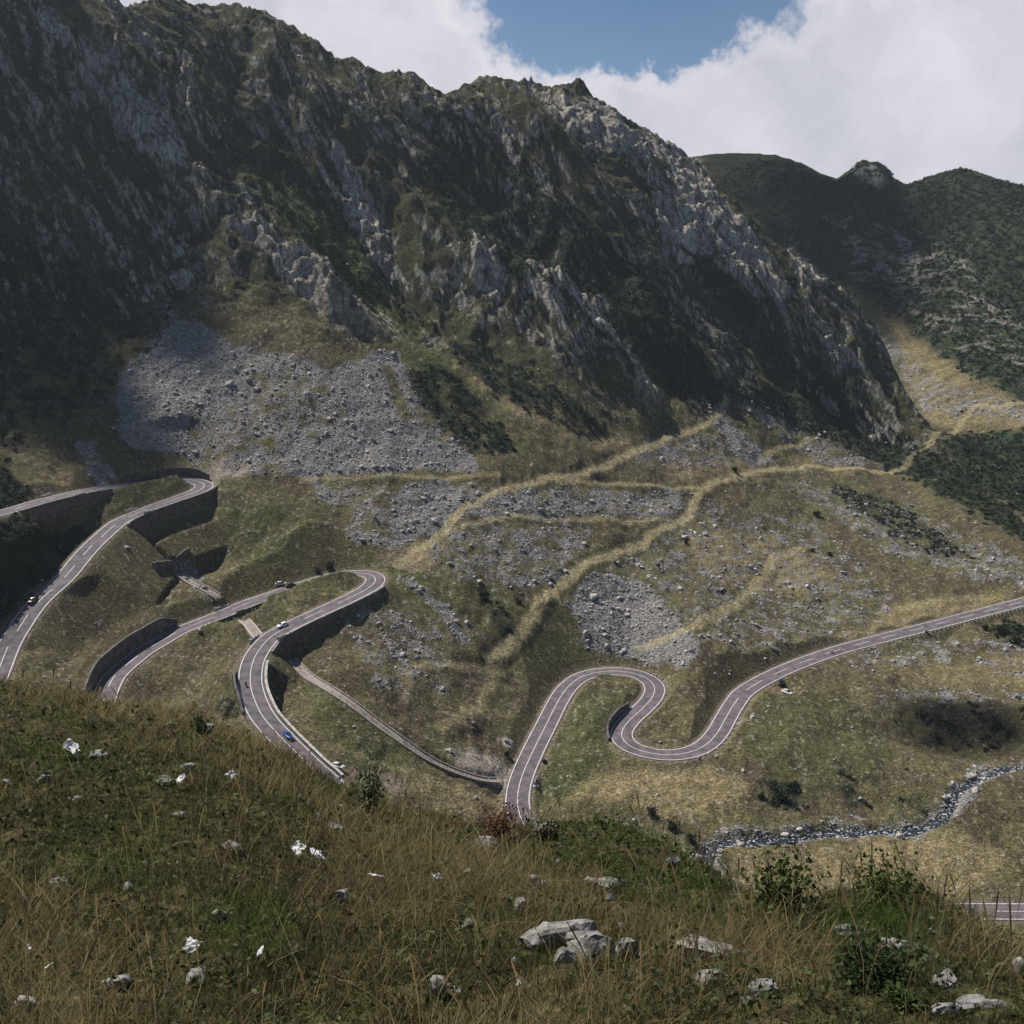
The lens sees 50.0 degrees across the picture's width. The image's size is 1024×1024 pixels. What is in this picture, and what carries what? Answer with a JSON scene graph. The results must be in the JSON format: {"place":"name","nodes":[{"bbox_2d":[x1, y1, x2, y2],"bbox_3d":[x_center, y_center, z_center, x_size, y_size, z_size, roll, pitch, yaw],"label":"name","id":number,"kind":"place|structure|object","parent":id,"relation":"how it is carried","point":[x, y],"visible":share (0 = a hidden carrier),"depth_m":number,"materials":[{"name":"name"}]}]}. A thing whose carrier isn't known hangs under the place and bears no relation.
{"place":"outdoors","nodes":[
{"label":"outdoors","id":0,"kind":"place"},
{"bbox_2d":[0,477,214,678],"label":"road","id":1,"kind":"structure","parent":0,"point":[12,639],"depth_m":381.24,"materials":[{"name":"grey asphalt"}]},
{"bbox_2d":[28,597,38,602],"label":"car","id":2,"kind":"object","parent":1,"relation":"on","point":[32,599],"visible":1,"depth_m":359.98,"materials":[{"name":"grey paint"}]},
{"bbox_2d":[0,477,212,675],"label":"road marking","id":3,"kind":"object","parent":1,"relation":"on","point":[70,570],"visible":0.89,"depth_m":376.26,"materials":[{"name":"paint"}]},
{"bbox_2d":[92,570,385,785],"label":"road","id":4,"kind":"structure","parent":0,"point":[120,670],"depth_m":358.11,"materials":[{"name":"grey asphalt"}]},
{"bbox_2d":[93,570,384,782],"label":"road marking","id":5,"kind":"object","parent":4,"relation":"on","point":[252,662],"visible":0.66,"depth_m":355.71,"materials":[{"name":"paint"}]},
{"bbox_2d":[275,581,285,585],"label":"parked car","id":6,"kind":"object","parent":4,"relation":"on","point":[277,583],"visible":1,"depth_m":409.39,"materials":[{"name":"grey paint"}]},
{"bbox_2d":[276,621,288,627],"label":"car","id":7,"kind":"object","parent":4,"relation":"on","point":[282,624],"visible":1,"depth_m":371.86,"materials":[{"name":"white paint"}]},
{"bbox_2d":[282,730,293,738],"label":"car","id":8,"kind":"object","parent":4,"relation":"on","point":[289,736],"visible":0.97,"depth_m":313.78,"materials":[{"name":"blue paint"}]},
{"bbox_2d":[284,582,295,587],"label":"car","id":9,"kind":"object","parent":4,"relation":"on","point":[289,584],"visible":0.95,"depth_m":407.68,"materials":[{"name":"grey paint"}]},
{"bbox_2d":[79,320,500,599],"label":"scree slope","id":10,"kind":"structure","parent":0,"point":[479,500],"depth_m":481.80,"materials":[{"name":"grey gravel"}]},
{"bbox_2d":[225,380,233,386],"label":"boulder","id":11,"kind":"object","parent":10,"relation":"on","point":[229,383],"visible":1,"depth_m":493.83,"materials":[{"name":"grey stone"}]},
{"bbox_2d":[0,310,1023,941],"bbox_3d":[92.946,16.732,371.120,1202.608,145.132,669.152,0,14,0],"label":"valley floor","id":12,"kind":"structure","parent":0,"point":[114,590],"depth_m":409.34,"materials":[{"name":"green plant"}]},
{"bbox_2d":[41,492,50,497],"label":"bridge parapet","id":13,"kind":"structure","parent":12,"relation":"on","point":[44,495],"depth_m":408.99,"materials":[{"name":"concrete"}]},
{"bbox_2d":[19,488,112,530],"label":"retaining wall","id":14,"kind":"structure","parent":12,"relation":"on","point":[61,501],"depth_m":401.81,"materials":[{"name":"stone"}]},
{"bbox_2d":[97,482,108,486],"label":"bridge parapet","id":15,"kind":"structure","parent":12,"relation":"on","point":[104,484],"depth_m":434.62,"materials":[{"name":"concrete"}]},
{"bbox_2d":[83,618,177,693],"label":"retaining wall","id":16,"kind":"structure","parent":12,"relation":"on","point":[112,656],"depth_m":365.80,"materials":[{"name":"grey concrete"}]},
{"bbox_2d":[125,507,137,512],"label":"bridge parapet","id":17,"kind":"structure","parent":12,"relation":"on","point":[129,510],"depth_m":422.97,"materials":[{"name":"concrete"}]},
{"bbox_2d":[152,560,172,567],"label":"stone wall","id":18,"kind":"structure","parent":12,"relation":"on","point":[166,563],"depth_m":404.93,"materials":[{"name":"grey stone"}]},
{"bbox_2d":[120,467,209,483],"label":"retaining wall","id":19,"kind":"structure","parent":12,"relation":"on","point":[136,476],"depth_m":454.38,"materials":[{"name":"grey concrete"}]},
{"bbox_2d":[126,484,216,534],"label":"retaining wall","id":20,"kind":"structure","parent":12,"relation":"on","point":[168,508],"depth_m":422.94,"materials":[{"name":"stone"}]},
{"bbox_2d":[176,547,190,564],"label":"stone wall","id":21,"kind":"structure","parent":12,"relation":"on","point":[184,552],"depth_m":410.44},
{"bbox_2d":[175,571,220,598],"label":"drainage channel","id":22,"kind":"object","parent":12,"relation":"on","point":[194,581],"visible":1,"depth_m":403.82,"materials":[{"name":"grey concrete"}]},
{"bbox_2d":[214,604,228,610],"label":"bridge parapet","id":23,"kind":"structure","parent":12,"relation":"on","point":[219,607],"depth_m":395.77,"materials":[{"name":"concrete"}]},
{"bbox_2d":[233,670,244,714],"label":"retaining wall","id":24,"kind":"structure","parent":12,"relation":"on","point":[236,691],"depth_m":329.80,"materials":[{"name":"grey concrete"}]},
{"bbox_2d":[213,601,264,621],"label":"retaining wall","id":25,"kind":"structure","parent":12,"relation":"on","point":[238,613],"depth_m":390.15,"materials":[{"name":"stone"}]},
{"bbox_2d":[238,618,261,637],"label":"drainage channel","id":26,"kind":"object","parent":12,"relation":"on","point":[250,626],"visible":0.85,"depth_m":378.43,"materials":[{"name":"concrete"}]},
{"bbox_2d":[249,634,258,642],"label":"bridge parapet","id":27,"kind":"structure","parent":12,"relation":"on","point":[253,638],"depth_m":365.03,"materials":[{"name":"concrete"}]},
{"bbox_2d":[264,660,343,776],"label":"retaining wall","id":28,"kind":"structure","parent":12,"relation":"on","point":[307,742],"depth_m":318.31,"materials":[{"name":"stone"}]},
{"bbox_2d":[315,567,321,574],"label":"bush","id":29,"kind":"object","parent":12,"relation":"on","point":[317,570],"visible":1,"depth_m":417.36,"materials":[{"name":"green plant"}]},
{"bbox_2d":[271,585,384,653],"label":"retaining wall","id":30,"kind":"structure","parent":12,"relation":"on","point":[284,642],"depth_m":375.10,"materials":[{"name":"stone"}]},
{"bbox_2d":[277,631,289,639],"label":"bridge parapet","id":31,"kind":"structure","parent":30,"relation":"on","point":[282,636],"depth_m":364.34,"materials":[{"name":"concrete"}]},
{"bbox_2d":[325,558,332,569],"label":"bush","id":32,"kind":"object","parent":12,"relation":"on","point":[329,565],"visible":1,"depth_m":419.44,"materials":[{"name":"green plant"}]},
{"bbox_2d":[332,761,344,769],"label":"parked car","id":33,"kind":"object","parent":12,"relation":"on","point":[339,765],"visible":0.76,"depth_m":311.05,"materials":[{"name":"grey paint"}]},
{"bbox_2d":[286,657,500,784],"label":"drainage channel","id":34,"kind":"object","parent":12,"relation":"on","point":[316,681],"visible":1,"depth_m":338.57,"materials":[{"name":"grey concrete"}]},
{"bbox_2d":[514,597,522,603],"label":"bush","id":35,"kind":"object","parent":12,"relation":"on","point":[517,600],"visible":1,"depth_m":417.43,"materials":[{"name":"green plant"}]},
{"bbox_2d":[589,593,597,599],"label":"boulder","id":36,"kind":"object","parent":12,"relation":"on","point":[593,596],"visible":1,"depth_m":433.56,"materials":[{"name":"grey stone"}]},
{"bbox_2d":[606,702,629,740],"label":"retaining wall","id":37,"kind":"structure","parent":12,"relation":"on","point":[618,712],"depth_m":373.44,"materials":[{"name":"grey concrete"}]},
{"bbox_2d":[298,409,986,728],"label":"footpath","id":38,"kind":"structure","parent":12,"relation":"on","point":[514,638],"depth_m":472.68,"materials":[{"name":"beige soil"}]},
{"bbox_2d":[646,805,659,816],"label":"bush","id":39,"kind":"object","parent":12,"relation":"on","point":[653,810],"visible":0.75,"depth_m":326.68,"materials":[{"name":"green plant"}]},
{"bbox_2d":[666,816,680,830],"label":"bush","id":40,"kind":"object","parent":12,"relation":"on","point":[672,826],"visible":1,"depth_m":319.47,"materials":[{"name":"green plant"}]},
{"bbox_2d":[686,832,697,842],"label":"bush","id":41,"kind":"object","parent":12,"relation":"on","point":[690,837],"visible":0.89,"depth_m":315.35,"materials":[{"name":"green plant"}]},
{"bbox_2d":[737,841,744,846],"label":"boulder","id":42,"kind":"object","parent":12,"relation":"on","point":[740,844],"visible":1,"depth_m":315.82,"materials":[{"name":"white stone"}]},
{"bbox_2d":[757,792,764,799],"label":"bush","id":43,"kind":"object","parent":12,"relation":"on","point":[761,795],"visible":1,"depth_m":334.15,"materials":[{"name":"green plant"}]},
{"bbox_2d":[778,679,783,684],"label":"parked car","id":44,"kind":"object","parent":12,"relation":"on","point":[781,682],"visible":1,"depth_m":395.46,"materials":[{"name":"grey paint"}]},
{"bbox_2d":[775,785,789,802],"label":"bush","id":45,"kind":"object","parent":12,"relation":"on","point":[780,795],"visible":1,"depth_m":333.98,"materials":[{"name":"green plant"}]},
{"bbox_2d":[781,832,788,837],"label":"boulder","id":46,"kind":"object","parent":12,"relation":"on","point":[785,834],"visible":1,"depth_m":321.32,"materials":[{"name":"white stone"}]},
{"bbox_2d":[781,688,792,694],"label":"parked car","id":47,"kind":"object","parent":12,"relation":"on","point":[787,691],"visible":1,"depth_m":389.56,"materials":[{"name":"grey paint"}]},
{"bbox_2d":[812,510,821,516],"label":"bush","id":48,"kind":"object","parent":12,"relation":"on","point":[816,513],"visible":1,"depth_m":547.49,"materials":[{"name":"green plant"}]},
{"bbox_2d":[972,786,978,792],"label":"boulder","id":49,"kind":"object","parent":12,"relation":"on","point":[975,789],"visible":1,"depth_m":339.17,"materials":[{"name":"white stone"}]},
{"bbox_2d":[946,899,1023,900],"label":"guard rail","id":50,"kind":"object","parent":12,"relation":"on","point":[989,899],"visible":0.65,"depth_m":300.26,"materials":[{"name":"silver metal"}]},
{"bbox_2d":[980,623,990,630],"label":"bush","id":51,"kind":"object","parent":12,"relation":"on","point":[986,627],"visible":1,"depth_m":448.36,"materials":[{"name":"green plant"}]},
{"bbox_2d":[994,624,1010,633],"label":"bush","id":52,"kind":"object","parent":12,"relation":"on","point":[1001,629],"visible":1,"depth_m":445.06,"materials":[{"name":"green plant"}]},
{"bbox_2d":[1011,634,1022,643],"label":"bush","id":53,"kind":"object","parent":12,"relation":"on","point":[1016,639],"visible":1,"depth_m":437.40,"materials":[{"name":"green plant"}]},
{"bbox_2d":[0,0,1023,503],"bbox_3d":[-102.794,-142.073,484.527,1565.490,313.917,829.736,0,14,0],"label":"mountain","id":54,"kind":"structure","parent":0,"point":[174,190],"depth_m":598.70,"materials":[{"name":"grey stone"}]},
{"bbox_2d":[0,0,1023,814],"bbox_3d":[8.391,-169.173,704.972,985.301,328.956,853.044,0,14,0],"label":"dwarf pine thicket","id":55,"kind":"object","parent":54,"relation":"on","point":[992,226],"visible":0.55,"depth_m":648.08,"materials":[{"name":"green plant"}]},
{"bbox_2d":[0,2,1023,893],"bbox_3d":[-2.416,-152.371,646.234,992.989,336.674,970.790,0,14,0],"label":"scree","id":56,"kind":"structure","parent":54,"relation":"on","point":[570,538],"depth_m":472.69,"materials":[{"name":"stone"}]},
{"bbox_2d":[0,674,1023,1023],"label":"hillside","id":57,"kind":"structure","parent":0,"point":[544,986],"depth_m":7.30,"materials":[{"name":"green plant"}]},
{"bbox_2d":[62,738,79,757],"bbox_3d":[-4.814,2.577,12.015,0.215,0.058,0.299,32,4,-17],"label":"paper scrap","id":58,"kind":"object","parent":57,"relation":"on","point":[69,745],"visible":0.83,"depth_m":12.01,"materials":[{"name":"white paper"}]},
{"bbox_2d":[89,749,109,758],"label":"rock","id":59,"kind":"object","parent":57,"relation":"on","point":[99,752],"visible":0.3,"depth_m":12.27,"materials":[{"name":"grey stone"}]},
{"bbox_2d":[145,774,173,784],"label":"rock","id":60,"kind":"object","parent":57,"relation":"on","point":[164,783],"visible":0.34,"depth_m":10.87,"materials":[{"name":"grey stone"}]},
{"bbox_2d":[170,811,185,818],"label":"rock","id":61,"kind":"object","parent":57,"relation":"on","point":[183,814],"visible":0.53,"depth_m":9.78,"materials":[{"name":"grey stone"}]},
{"bbox_2d":[176,773,185,783],"bbox_3d":[-3.218,2.593,10.680,0.122,0.030,0.150,-47,24,-24],"label":"paper scrap","id":62,"kind":"object","parent":57,"relation":"on","point":[180,778],"visible":0.98,"depth_m":10.68,"materials":[{"name":"white paper"}]},
{"bbox_2d":[182,936,202,952],"bbox_3d":[-1.629,2.202,5.580,0.109,0.020,0.084,7,50,17],"label":"paper scrap","id":63,"kind":"object","parent":57,"relation":"on","point":[191,941],"visible":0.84,"depth_m":5.58,"materials":[{"name":"white paper"}]},
{"bbox_2d":[189,711,210,737],"bbox_3d":[-4.201,2.913,14.792,0.286,0.389,0.352,-4,14,-15],"label":"leafy shrub","id":64,"kind":"object","parent":57,"relation":"on","point":[199,719],"visible":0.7,"depth_m":14.78,"materials":[{"name":"green plant"}]},
{"bbox_2d":[198,723,214,733],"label":"rock","id":65,"kind":"object","parent":57,"relation":"on","point":[212,725],"visible":0.24,"depth_m":15.59,"materials":[{"name":"grey stone"}]},
{"bbox_2d":[224,770,237,778],"bbox_3d":[-3.043,2.845,11.926,0.109,0.032,0.163,38,26,7],"label":"paper scrap","id":66,"kind":"object","parent":57,"relation":"on","point":[230,774],"visible":0.85,"depth_m":11.92,"materials":[{"name":"white paper"}]},
{"bbox_2d":[222,840,241,855],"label":"rock","id":67,"kind":"object","parent":57,"relation":"on","point":[238,849],"visible":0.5,"depth_m":8.70,"materials":[{"name":"grey stone"}]},
{"bbox_2d":[257,945,263,955],"bbox_3d":[-1.232,2.148,5.373,0.035,0.012,0.058,-34,21,6],"label":"paper scrap","id":68,"kind":"object","parent":57,"relation":"on","point":[260,950],"visible":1,"depth_m":5.37,"materials":[{"name":"white paper"}]},
{"bbox_2d":[290,840,305,854],"bbox_3d":[-1.760,2.765,9.038,0.131,0.026,0.117,17,55,30],"label":"paper scrap","id":69,"kind":"object","parent":57,"relation":"on","point":[297,845],"visible":0.96,"depth_m":9.04,"materials":[{"name":"white paper"}]},
{"bbox_2d":[310,847,326,861],"bbox_3d":[-1.623,2.822,9.090,0.158,0.037,0.189,32,-2,-33],"label":"paper scrap","id":70,"kind":"object","parent":57,"relation":"on","point":[317,852],"visible":0.83,"depth_m":9.07,"materials":[{"name":"white paper"}]},
{"bbox_2d":[328,822,343,830],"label":"rock","id":71,"kind":"object","parent":57,"relation":"on","point":[338,825],"visible":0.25,"depth_m":10.85,"materials":[{"name":"grey stone"}]},
{"bbox_2d":[346,752,392,812],"bbox_3d":[-1.843,3.626,14.409,0.513,0.838,0.830,2,14,10],"label":"sapling","id":72,"kind":"object","parent":57,"relation":"on","point":[371,792],"visible":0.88,"depth_m":14.39,"materials":[{"name":"green plant"}]},
{"bbox_2d":[431,873,441,880],"bbox_3d":[-0.602,2.914,8.793,0.074,0.016,0.068,-7,50,-24],"label":"paper scrap","id":73,"kind":"object","parent":57,"relation":"on","point":[436,874],"visible":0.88,"depth_m":8.79,"materials":[{"name":"white paper"}]},
{"bbox_2d":[447,983,462,992],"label":"rock","id":74,"kind":"object","parent":57,"relation":"on","point":[456,991],"visible":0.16,"depth_m":5.57,"materials":[{"name":"grey stone"}]},
{"bbox_2d":[476,836,499,848],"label":"rock","id":75,"kind":"object","parent":57,"relation":"on","point":[490,838],"visible":0.3,"depth_m":13.02,"materials":[{"name":"grey stone"}]},
{"bbox_2d":[475,795,523,841],"bbox_3d":[-0.127,3.720,13.220,0.671,0.625,0.620,-6,15,-21],"label":"dry shrub","id":76,"kind":"object","parent":57,"relation":"on","point":[501,828],"visible":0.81,"depth_m":13.14,"materials":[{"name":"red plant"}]},
{"bbox_2d":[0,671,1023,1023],"bbox_3d":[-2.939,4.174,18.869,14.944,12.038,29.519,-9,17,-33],"label":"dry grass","id":77,"kind":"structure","parent":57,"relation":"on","point":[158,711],"depth_m":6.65,"materials":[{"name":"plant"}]},
{"bbox_2d":[0,679,1023,1023],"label":"herbs","id":78,"kind":"object","parent":57,"relation":"on","point":[626,961],"visible":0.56,"depth_m":6.91,"materials":[{"name":"green plant"}]},
{"bbox_2d":[0,667,1023,1023],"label":"seed stalks","id":79,"kind":"object","parent":57,"relation":"on","point":[586,1001],"visible":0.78,"depth_m":5.63,"materials":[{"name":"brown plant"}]},
{"bbox_2d":[2,714,1023,1014],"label":"stones","id":80,"kind":"object","parent":57,"relation":"on","point":[558,958],"visible":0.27,"depth_m":5.76,"materials":[{"name":"grey stone"}]},
{"bbox_2d":[532,822,556,833],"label":"rock","id":81,"kind":"object","parent":57,"relation":"on","point":[541,827],"visible":0.17,"depth_m":13.20,"materials":[{"name":"grey stone"}]},
{"bbox_2d":[530,818,563,843],"bbox_3d":[0.401,3.685,12.526,0.385,0.393,0.311,0,14,0],"label":"dry shrub","id":82,"kind":"object","parent":57,"relation":"on","point":[545,833],"visible":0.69,"depth_m":12.48,"materials":[{"name":"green plant"}]},
{"bbox_2d":[516,919,597,953],"bbox_3d":[0.261,2.707,6.920,0.557,0.254,0.481,5,-12,-29],"label":"rock","id":83,"kind":"object","parent":57,"relation":"on","point":[560,927],"visible":0.48,"depth_m":6.77,"materials":[{"name":"grey stone"}]},
{"bbox_2d":[566,930,615,958],"bbox_3d":[0.467,2.437,6.038,0.364,0.213,0.259,17,4,12],"label":"rock","id":84,"kind":"object","parent":57,"relation":"on","point":[593,938],"visible":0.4,"depth_m":6.04,"materials":[{"name":"grey stone"}]},
{"bbox_2d":[585,877,631,889],"bbox_3d":[0.863,3.297,9.688,0.339,0.217,0.334,-12,18,-40],"label":"rock","id":85,"kind":"object","parent":57,"relation":"on","point":[606,880],"visible":0.31,"depth_m":9.60,"materials":[{"name":"grey stone"}]},
{"bbox_2d":[667,934,741,965],"bbox_3d":[1.052,2.434,5.970,0.397,0.225,0.278,0,-11,-3],"label":"rock","id":86,"kind":"object","parent":57,"relation":"on","point":[700,940],"visible":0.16,"depth_m":5.91,"materials":[{"name":"grey stone"}]},
{"bbox_2d":[695,969,728,983],"bbox_3d":[0.950,2.251,5.301,0.175,0.081,0.108,13,19,42],"label":"rock","id":87,"kind":"object","parent":57,"relation":"on","point":[702,973],"visible":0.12,"depth_m":5.30,"materials":[{"name":"grey stone"}]},
{"bbox_2d":[741,996,753,1004],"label":"rock","id":88,"kind":"object","parent":57,"relation":"on","point":[748,998],"visible":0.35,"depth_m":4.62,"materials":[{"name":"grey stone"}]},
{"bbox_2d":[748,978,777,995],"bbox_3d":[1.077,2.066,4.753,0.144,0.057,0.142,-6,-9,-21],"label":"rock","id":89,"kind":"object","parent":57,"relation":"on","point":[763,982],"visible":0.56,"depth_m":4.73,"materials":[{"name":"grey stone"}]},
{"bbox_2d":[740,831,832,922],"bbox_3d":[2.025,2.719,8.074,0.686,0.778,0.780,0,14,0],"label":"bush","id":90,"kind":"object","parent":57,"relation":"on","point":[787,885],"visible":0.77,"depth_m":8.02,"materials":[{"name":"green plant"}]},
{"bbox_2d":[834,924,869,937],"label":"rock","id":91,"kind":"object","parent":57,"relation":"on","point":[849,932],"visible":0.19,"depth_m":6.64,"materials":[{"name":"grey stone"}]},
{"bbox_2d":[825,913,937,995],"bbox_3d":[1.618,2.017,4.843,0.474,0.292,0.558,9,17,32],"label":"leafy shrub","id":92,"kind":"object","parent":57,"relation":"on","point":[880,970],"visible":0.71,"depth_m":4.86,"materials":[{"name":"green plant"}]},
{"bbox_2d":[835,845,945,919],"bbox_3d":[2.717,2.665,7.839,0.748,0.496,0.646,5,15,21],"label":"leafy shrub","id":93,"kind":"object","parent":57,"relation":"on","point":[879,882],"visible":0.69,"depth_m":7.83,"materials":[{"name":"green plant"}]},
{"bbox_2d":[875,937,914,951],"bbox_3d":[2.181,2.470,6.256,0.232,0.124,0.178,6,15,24],"label":"rock","id":94,"kind":"object","parent":57,"relation":"on","point":[891,939],"visible":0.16,"depth_m":6.21,"materials":[{"name":"grey stone"}]},
{"bbox_2d":[883,979,930,1014],"bbox_3d":[1.624,2.029,4.535,0.195,0.152,0.132,9,16,31],"label":"leafy shrub","id":95,"kind":"object","parent":57,"relation":"on","point":[891,990],"visible":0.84,"depth_m":4.54,"materials":[{"name":"green plant"}]},
{"bbox_2d":[930,1002,959,1016],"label":"rock","id":96,"kind":"object","parent":57,"relation":"on","point":[945,1006],"visible":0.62,"depth_m":4.48,"materials":[{"name":"grey stone"}]},
{"bbox_2d":[956,994,988,1014],"bbox_3d":[1.933,2.079,4.605,0.145,0.084,0.109,4,15,16],"label":"rock","id":97,"kind":"object","parent":57,"relation":"on","point":[971,998],"visible":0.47,"depth_m":4.60,"materials":[{"name":"grey stone"}]},
{"bbox_2d":[979,999,1007,1009],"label":"rock","id":98,"kind":"object","parent":57,"relation":"on","point":[993,1001],"visible":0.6,"depth_m":4.54,"materials":[{"name":"grey stone"}]},
{"bbox_2d":[120,0,1023,184],"label":"sky","id":99,"kind":"structure","parent":0,"point":[919,89],"materials":[{"name":"white"}]},
{"bbox_2d":[504,597,1023,825],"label":"road","id":100,"kind":"structure","parent":0,"point":[743,693],"depth_m":381.75,"materials":[{"name":"grey asphalt"}]},
{"bbox_2d":[505,598,1020,824],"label":"road marking","id":101,"kind":"object","parent":100,"relation":"on","point":[661,699],"visible":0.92,"depth_m":379.11,"materials":[{"name":"paint"}]},
{"bbox_2d":[690,153,1023,470],"bbox_3d":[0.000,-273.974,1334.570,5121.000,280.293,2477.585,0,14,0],"label":"distant mountain","id":102,"kind":"structure","parent":0,"point":[715,166],"depth_m":881.67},
{"bbox_2d":[700,767,1023,869],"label":"stream","id":103,"kind":"structure","parent":0,"point":[940,819],"depth_m":326.90,"materials":[{"name":"liquid"}]},
{"bbox_2d":[945,902,1023,920],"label":"road","id":104,"kind":"structure","parent":0,"point":[1014,911],"depth_m":296.22,"materials":[{"name":"grey asphalt"}]},
{"bbox_2d":[960,903,1023,911],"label":"road marking","id":105,"kind":"object","parent":104,"relation":"on","point":[993,903],"visible":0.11,"depth_m":299.37,"materials":[{"name":"paint"}]}
]}

